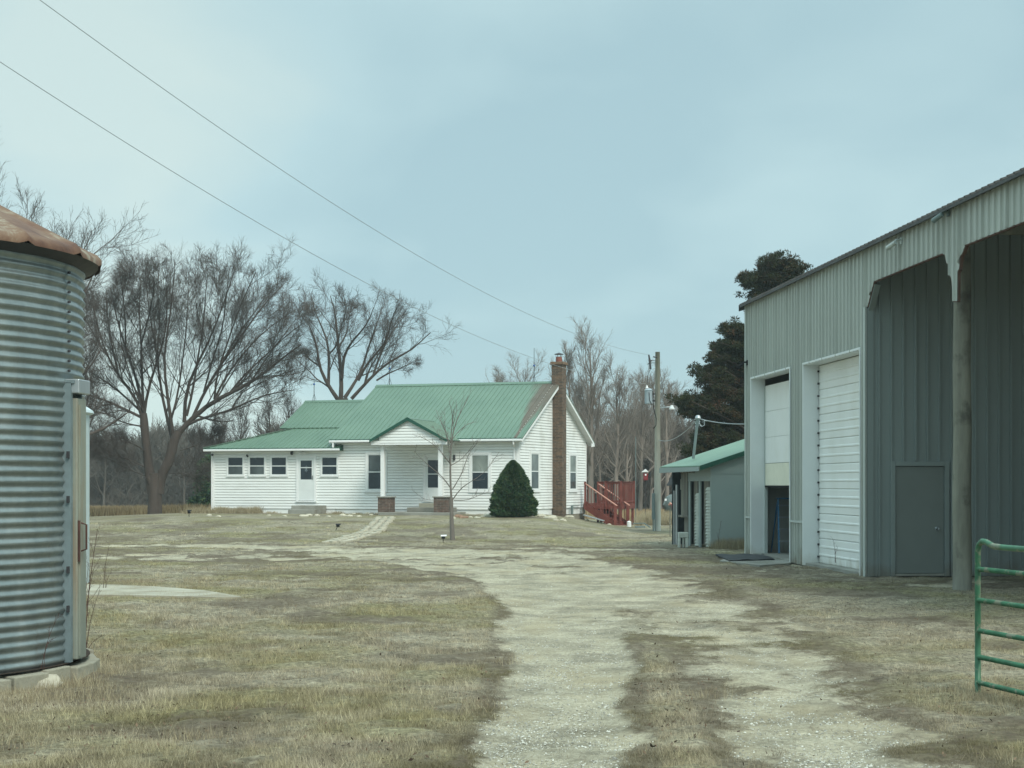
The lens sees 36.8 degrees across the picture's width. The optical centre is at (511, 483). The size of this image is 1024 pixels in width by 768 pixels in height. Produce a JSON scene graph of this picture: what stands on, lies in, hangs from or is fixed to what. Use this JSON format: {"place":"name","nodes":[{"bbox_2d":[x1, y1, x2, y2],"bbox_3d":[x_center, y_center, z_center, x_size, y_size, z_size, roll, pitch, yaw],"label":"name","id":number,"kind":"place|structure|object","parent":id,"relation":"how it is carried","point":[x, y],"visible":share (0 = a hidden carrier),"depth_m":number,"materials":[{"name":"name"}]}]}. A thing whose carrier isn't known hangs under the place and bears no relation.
{"place":"outdoors","nodes":[
{"label":"outdoors","id":0,"kind":"place"},
{"bbox_2d":[86,584,240,598],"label":"concrete path","id":1,"kind":"structure","parent":0,"point":[156,591],"depth_m":23.96,"materials":[{"name":"grey concrete"}]},
{"bbox_2d":[103,541,110,587],"bbox_3d":[-6.556,1.317,24.882,0.164,0.801,0.310,0,0,0],"label":"weed plant","id":2,"kind":"object","parent":1,"relation":"on","point":[103,568],"visible":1,"depth_m":24.90,"materials":[{"name":"brown plant"}]},
{"bbox_2d":[322,516,395,542],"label":"stone path","id":3,"kind":"structure","parent":0,"point":[383,522],"depth_m":52.12,"materials":[{"name":"stone"}]},
{"bbox_2d":[90,502,665,520],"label":"field grass","id":4,"kind":"structure","parent":0,"point":[108,510],"depth_m":85.21,"materials":[{"name":"beige plant"}]},
{"bbox_2d":[0,506,1023,767],"bbox_3d":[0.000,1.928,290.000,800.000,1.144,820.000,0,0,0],"label":"ground","id":5,"kind":"structure","parent":0,"point":[534,527],"depth_m":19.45,"materials":[{"name":"beige plant"}]},
{"bbox_2d":[21,670,62,688],"bbox_3d":[-4.316,1.713,13.367,0.832,0.205,0.505,0,0,0],"label":"boulder","id":6,"kind":"object","parent":5,"relation":"on","point":[51,678],"visible":0.28,"depth_m":13.26,"materials":[{"name":"stone"}]},
{"bbox_2d":[0,205,101,692],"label":"grain bin","id":7,"kind":"object","parent":5,"relation":"on","point":[45,273],"visible":0.97,"depth_m":13.43,"materials":[{"name":"galvanised steel"},{"name":"rusty metal"},{"name":"dark iron"}]},
{"bbox_2d":[73,398,86,658],"bbox_3d":[-3.907,0.405,13.940,0.152,2.350,0.231,0,0,0],"label":"bin door","id":8,"kind":"structure","parent":7,"relation":"in","point":[79,405],"depth_m":13.86,"materials":[{"name":"beige metal"}]},
{"bbox_2d":[41,612,60,668],"bbox_3d":[-3.892,1.323,12.985,0.104,0.467,0.200,0,0,41],"label":"weed plant","id":9,"kind":"object","parent":5,"relation":"on","point":[49,641],"visible":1,"depth_m":12.96,"materials":[{"name":"brown plant"}]},
{"bbox_2d":[0,131,160,435],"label":"bare tree","id":10,"kind":"object","parent":5,"relation":"on","point":[87,289],"visible":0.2,"depth_m":67.49,"materials":[{"name":"brown plant"}]},
{"bbox_2d":[86,407,93,582],"bbox_3d":[-8.500,-0.090,26.500,2.520,3.780,2.520,0,0,0],"label":"storage bin","id":11,"kind":"object","parent":5,"relation":"on","point":[89,412],"visible":0.06,"depth_m":26.57,"materials":[{"name":"white metal"}]},
{"bbox_2d":[86,524,101,647],"bbox_3d":[-4.140,1.015,15.192,0.260,1.272,0.180,0,0,0],"label":"weed plant","id":12,"kind":"object","parent":5,"relation":"on","point":[89,593],"visible":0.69,"depth_m":15.18,"materials":[{"name":"brown plant"}]},
{"bbox_2d":[83,324,113,424],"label":"bare tree","id":13,"kind":"object","parent":5,"relation":"on","point":[94,386],"visible":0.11,"depth_m":88.14,"materials":[{"name":"brown plant"}]},
{"bbox_2d":[90,415,286,506],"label":"brush","id":14,"kind":"object","parent":5,"relation":"on","point":[135,493],"visible":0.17,"depth_m":142.37,"materials":[{"name":"brown plant"}]},
{"bbox_2d":[186,496,196,504],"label":"evergreen bush","id":15,"kind":"object","parent":5,"relation":"on","point":[191,502],"visible":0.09,"depth_m":95.72,"materials":[{"name":"green plant"}]},
{"bbox_2d":[178,416,210,481],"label":"bare tree","id":16,"kind":"object","parent":5,"relation":"on","point":[199,449],"visible":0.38,"depth_m":118.12,"materials":[{"name":"brown plant"}]},
{"bbox_2d":[190,453,210,507],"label":"evergreen bush","id":17,"kind":"object","parent":5,"relation":"on","point":[205,497],"visible":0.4,"depth_m":94.45,"materials":[{"name":"green plant"}]},
{"bbox_2d":[82,235,336,513],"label":"bare tree","id":18,"kind":"object","parent":5,"relation":"on","point":[155,484],"visible":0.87,"depth_m":79.37,"materials":[{"name":"brown plant"}]},
{"bbox_2d":[198,406,230,460],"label":"bare tree","id":19,"kind":"object","parent":5,"relation":"on","point":[226,424],"visible":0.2,"depth_m":115.76,"materials":[{"name":"brown plant"}]},
{"bbox_2d":[224,395,255,441],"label":"bare tree","id":20,"kind":"object","parent":5,"relation":"on","point":[243,430],"visible":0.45,"depth_m":113.65,"materials":[{"name":"grey plant"}]},
{"bbox_2d":[248,379,279,435],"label":"bare tree","id":21,"kind":"object","parent":5,"relation":"on","point":[268,425],"visible":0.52,"depth_m":111.72,"materials":[{"name":"grey plant"}]},
{"bbox_2d":[263,375,302,431],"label":"bare tree","id":22,"kind":"object","parent":5,"relation":"on","point":[289,409],"visible":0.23,"depth_m":119.47,"materials":[{"name":"grey plant"}]},
{"bbox_2d":[286,267,461,399],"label":"bare tree","id":23,"kind":"object","parent":5,"relation":"on","point":[337,345],"visible":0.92,"depth_m":89.87,"materials":[{"name":"brown plant"}]},
{"bbox_2d":[90,413,698,505],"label":"woods","id":24,"kind":"object","parent":5,"relation":"on","point":[105,473],"visible":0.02,"depth_m":139.86,"materials":[{"name":"brown plant"}]},
{"bbox_2d":[203,353,594,519],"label":"farmhouse","id":25,"kind":"object","parent":5,"relation":"on","point":[329,456],"visible":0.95,"depth_m":70.78,"materials":[{"name":"wood"}]},
{"bbox_2d":[226,456,244,476],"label":"window","id":26,"kind":"structure","parent":25,"relation":"in","point":[234,464],"depth_m":72.01,"materials":[{"name":"white glass"}]},
{"bbox_2d":[247,456,265,476],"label":"window","id":27,"kind":"structure","parent":25,"relation":"in","point":[256,464],"depth_m":71.68,"materials":[{"name":"white glass"}]},
{"bbox_2d":[269,456,287,476],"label":"window","id":28,"kind":"structure","parent":25,"relation":"in","point":[278,464],"depth_m":71.36,"materials":[{"name":"white glass"}]},
{"bbox_2d":[296,455,316,501],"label":"door","id":29,"kind":"structure","parent":25,"relation":"in","point":[305,464],"depth_m":70.95,"materials":[{"name":"white wood"}]},
{"bbox_2d":[320,456,338,476],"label":"window","id":30,"kind":"structure","parent":25,"relation":"in","point":[329,465],"depth_m":70.62,"materials":[{"name":"white glass"}]},
{"bbox_2d":[365,452,387,492],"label":"window","id":31,"kind":"structure","parent":25,"relation":"in","point":[372,459],"depth_m":69.98,"materials":[{"name":"white glass"}]},
{"bbox_2d":[423,455,443,501],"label":"door","id":32,"kind":"structure","parent":25,"relation":"in","point":[430,479],"depth_m":69.17,"materials":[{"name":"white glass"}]},
{"bbox_2d":[468,452,491,492],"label":"window","id":33,"kind":"structure","parent":25,"relation":"in","point":[477,460],"depth_m":68.50,"materials":[{"name":"white glass"}]},
{"bbox_2d":[529,450,540,491],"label":"window","id":34,"kind":"structure","parent":25,"relation":"in","point":[534,461],"depth_m":69.64,"materials":[{"name":"white glass"}]},
{"bbox_2d":[568,452,577,491],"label":"window","id":35,"kind":"structure","parent":25,"relation":"in","point":[573,457],"depth_m":73.92,"materials":[{"name":"white glass"}]},
{"bbox_2d":[412,395,501,539],"bbox_3d":[-1.693,-0.591,47.649,2.930,4.920,1.206,0,0,0],"label":"young tree","id":36,"kind":"object","parent":5,"relation":"on","point":[452,531],"visible":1,"depth_m":47.57,"materials":[{"name":"brown plant"}]},
{"bbox_2d":[483,365,521,381],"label":"bare tree","id":37,"kind":"object","parent":5,"relation":"on","point":[498,378],"visible":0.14,"depth_m":107.11,"materials":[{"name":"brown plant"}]},
{"bbox_2d":[0,551,1023,767],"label":"fallen leaves","id":38,"kind":"object","parent":5,"relation":"on","point":[410,759],"visible":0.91,"depth_m":11.81,"materials":[{"name":"brown plant"}]},
{"bbox_2d":[488,460,539,516],"bbox_3d":[0.058,0.228,63.190,2.146,2.476,2.202,0,0,0],"label":"conical evergreen","id":39,"kind":"object","parent":5,"relation":"on","point":[511,495],"visible":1,"depth_m":62.64,"materials":[{"name":"green plant"}]},
{"bbox_2d":[491,347,547,381],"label":"bare tree","id":40,"kind":"object","parent":5,"relation":"on","point":[526,376],"visible":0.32,"depth_m":105.12,"materials":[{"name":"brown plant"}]},
{"bbox_2d":[545,515,556,518],"bbox_3d":[1.576,1.367,62.161,0.527,0.230,0.390,0,0,0],"label":"rock","id":41,"kind":"object","parent":5,"relation":"on","point":[551,517],"visible":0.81,"depth_m":62.01,"materials":[{"name":"stone"}]},
{"bbox_2d":[545,338,595,423],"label":"bare tree","id":42,"kind":"object","parent":5,"relation":"on","point":[570,367],"visible":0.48,"depth_m":100.78,"materials":[{"name":"brown plant"}]},
{"bbox_2d":[563,314,612,512],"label":"bare tree","id":43,"kind":"object","parent":5,"relation":"on","point":[588,412],"visible":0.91,"depth_m":97.93,"materials":[{"name":"brown plant"}]},
{"bbox_2d":[583,514,604,520],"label":"scrap panel","id":44,"kind":"object","parent":5,"relation":"on","point":[593,517],"visible":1,"depth_m":72.71,"materials":[{"name":"metal"}]},
{"bbox_2d":[567,364,621,479],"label":"bare tree","id":45,"kind":"object","parent":5,"relation":"on","point":[600,380],"visible":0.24,"depth_m":104.05,"materials":[{"name":"brown plant"}]},
{"bbox_2d":[593,397,622,440],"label":"bare tree","id":46,"kind":"object","parent":5,"relation":"on","point":[607,417],"visible":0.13,"depth_m":119.57,"materials":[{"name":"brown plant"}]},
{"bbox_2d":[583,481,634,524],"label":"wooden deck","id":47,"kind":"structure","parent":5,"relation":"on","point":[601,509],"depth_m":74.71,"materials":[{"name":"red wood"}]},
{"bbox_2d":[594,351,645,512],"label":"bare tree","id":48,"kind":"object","parent":5,"relation":"on","point":[619,385],"visible":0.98,"depth_m":96.79,"materials":[{"name":"brown plant"}]},
{"bbox_2d":[585,379,654,499],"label":"bare tree","id":49,"kind":"object","parent":5,"relation":"on","point":[599,466],"visible":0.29,"depth_m":106.09,"materials":[{"name":"brown plant"}]},
{"bbox_2d":[593,373,654,481],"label":"bare tree","id":50,"kind":"object","parent":5,"relation":"on","point":[626,479],"visible":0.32,"depth_m":108.62,"materials":[{"name":"brown plant"}]},
{"bbox_2d":[605,395,660,508],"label":"bare tree","id":51,"kind":"object","parent":5,"relation":"on","point":[633,471],"visible":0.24,"depth_m":110.40,"materials":[{"name":"brown plant"}]},
{"bbox_2d":[635,437,635,517],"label":"antenna mast","id":52,"kind":"object","parent":5,"relation":"on","point":[635,476],"visible":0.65,"depth_m":79.99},
{"bbox_2d":[633,523,650,527],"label":"metal scrap","id":53,"kind":"object","parent":5,"relation":"on","point":[641,526],"visible":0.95,"depth_m":70.80,"materials":[{"name":"grey metal"}]},
{"bbox_2d":[612,358,673,511],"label":"bare tree","id":54,"kind":"object","parent":5,"relation":"on","point":[645,417],"visible":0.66,"depth_m":99.93,"materials":[{"name":"brown plant"}]},
{"bbox_2d":[642,469,647,514],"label":"birdhouse","id":55,"kind":"object","parent":5,"relation":"on","point":[645,476],"visible":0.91,"depth_m":78.08,"materials":[{"name":"wood"}]},
{"bbox_2d":[587,411,703,509],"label":"brush","id":56,"kind":"object","parent":5,"relation":"on","point":[646,466],"visible":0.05,"depth_m":116.28,"materials":[{"name":"brown plant"}]},
{"bbox_2d":[623,359,683,510],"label":"bare tree","id":57,"kind":"object","parent":5,"relation":"on","point":[665,414],"visible":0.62,"depth_m":95.94,"materials":[{"name":"brown plant"}]},
{"bbox_2d":[627,373,690,509],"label":"bare tree","id":58,"kind":"object","parent":5,"relation":"on","point":[653,459],"visible":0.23,"depth_m":112.98,"materials":[{"name":"brown plant"}]},
{"bbox_2d":[644,352,674,530],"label":"utility pole","id":59,"kind":"object","parent":5,"relation":"on","point":[656,502],"visible":0.88,"depth_m":65.89,"materials":[{"name":"wood"}]},
{"bbox_2d":[0,62,642,383],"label":"power line","id":60,"kind":"object","parent":59,"relation":"attached to","point":[259,223],"visible":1,"depth_m":31.25,"materials":[{"name":"metal"}]},
{"bbox_2d":[40,0,647,354],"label":"power line","id":61,"kind":"object","parent":59,"relation":"attached to","point":[285,172],"visible":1,"depth_m":31.37,"materials":[{"name":"metal"}]},
{"bbox_2d":[647,372,677,508],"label":"bare tree","id":62,"kind":"object","parent":5,"relation":"on","point":[662,491],"visible":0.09,"depth_m":115.48,"materials":[{"name":"brown plant"}]},
{"bbox_2d":[663,494,671,512],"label":"propane tank","id":63,"kind":"object","parent":5,"relation":"on","point":[668,499],"visible":0.16,"depth_m":91.58,"materials":[{"name":"silver metal"}]},
{"bbox_2d":[668,502,671,535],"bbox_3d":[5.702,1.351,54.947,0.274,1.397,0.110,0,0,40],"label":"yard hydrant","id":64,"kind":"object","parent":5,"relation":"on","point":[670,504],"visible":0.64,"depth_m":54.98,"materials":[{"name":"metal"}]},
{"bbox_2d":[662,383,702,441],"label":"bare tree","id":65,"kind":"object","parent":5,"relation":"on","point":[676,412],"visible":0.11,"depth_m":117.43,"materials":[{"name":"brown plant"}]},
{"bbox_2d":[659,439,743,546],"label":"shed","id":66,"kind":"structure","parent":5,"relation":"on","point":[707,492],"depth_m":42.01,"materials":[{"name":"grey metal"}]},
{"bbox_2d":[692,415,704,458],"bbox_3d":[5.309,-1.321,43.400,0.468,1.238,0.170,0,0,0],"label":"service mast","id":67,"kind":"object","parent":66,"relation":"attached to","point":[697,417],"visible":0.96,"depth_m":43.36,"materials":[{"name":"metal"}]},
{"bbox_2d":[700,419,743,424],"bbox_3d":[5.602,-1.667,41.000,0.025,0.363,4.845,0,0,-8],"label":"service wire","id":68,"kind":"object","parent":67,"relation":"attached to","point":[721,422],"visible":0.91,"depth_m":40.96,"materials":[{"name":"grey metal"}]},
{"bbox_2d":[664,249,813,457],"bbox_3d":[9.006,-3.424,59.981,6.182,11.237,3.311,0,0,0],"label":"cedar tree","id":69,"kind":"object","parent":5,"relation":"on","point":[719,397],"visible":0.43,"depth_m":59.34,"materials":[{"name":"green plant"}]},
{"bbox_2d":[720,558,791,566],"bbox_3d":[5.660,1.754,35.134,1.569,0.081,5.163,0,0,15],"label":"concrete apron","id":70,"kind":"object","parent":5,"relation":"on","point":[761,563],"visible":0.49,"depth_m":33.62,"materials":[{"name":"grey concrete"}]},
{"bbox_2d":[715,553,774,560],"bbox_3d":[5.439,1.708,35.649,1.278,0.068,3.322,0,0,0],"label":"rubber mat","id":71,"kind":"object","parent":70,"relation":"on","point":[743,557],"visible":1,"depth_m":35.36,"materials":[{"name":"black rubber"}]},
{"bbox_2d":[736,167,1023,590],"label":"machine shop","id":72,"kind":"structure","parent":5,"relation":"on","point":[884,405],"depth_m":29.21,"materials":[{"name":"grey metal"}]},
{"bbox_2d":[764,380,788,552],"bbox_3d":[6.368,-0.342,35.954,0.070,4.084,3.401,0,0,-5],"label":"overhead door","id":73,"kind":"structure","parent":72,"relation":"in","point":[776,396],"depth_m":36.65,"materials":[{"name":"white metal"}]},
{"bbox_2d":[770,498,788,552],"bbox_3d":[6.696,1.022,37.831,0.508,1.353,0.807,0,0,-5],"label":"stepladder","id":74,"kind":"object","parent":72,"relation":"on","point":[777,513],"visible":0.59,"depth_m":37.65,"materials":[{"name":"metal"}]},
{"bbox_2d":[817,356,858,568],"bbox_3d":[6.791,-0.420,31.257,0.090,4.240,3.736,0,0,-5],"label":"overhead door","id":75,"kind":"structure","parent":72,"relation":"in","point":[838,384],"depth_m":31.69,"materials":[{"name":"metal"}]},
{"bbox_2d":[895,467,943,572],"bbox_3d":[7.706,0.683,29.066,0.941,2.013,0.120,0,0,-5],"label":"personnel door","id":76,"kind":"structure","parent":72,"relation":"in","point":[919,491],"depth_m":29.08,"materials":[{"name":"grey metal"}]},
{"bbox_2d":[975,538,1023,695],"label":"tube gate","id":77,"kind":"structure","parent":5,"relation":"on","point":[979,600],"depth_m":12.70,"materials":[{"name":"green metal"}]},
{"bbox_2d":[0,0,1023,439],"label":"sky","id":78,"kind":"structure","parent":0,"point":[617,165],"materials":[{"name":"blue"}]},
{"bbox_2d":[90,544,1007,767],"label":"driveway","id":79,"kind":"structure","parent":0,"point":[627,599],"depth_m":15.49,"materials":[{"name":"grey gravel"}]},
{"bbox_2d":[678,532,687,547],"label":"concrete block","id":80,"kind":"structure","parent":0,"point":[682,535],"depth_m":42.08,"materials":[{"name":"grey concrete"}]}
]}

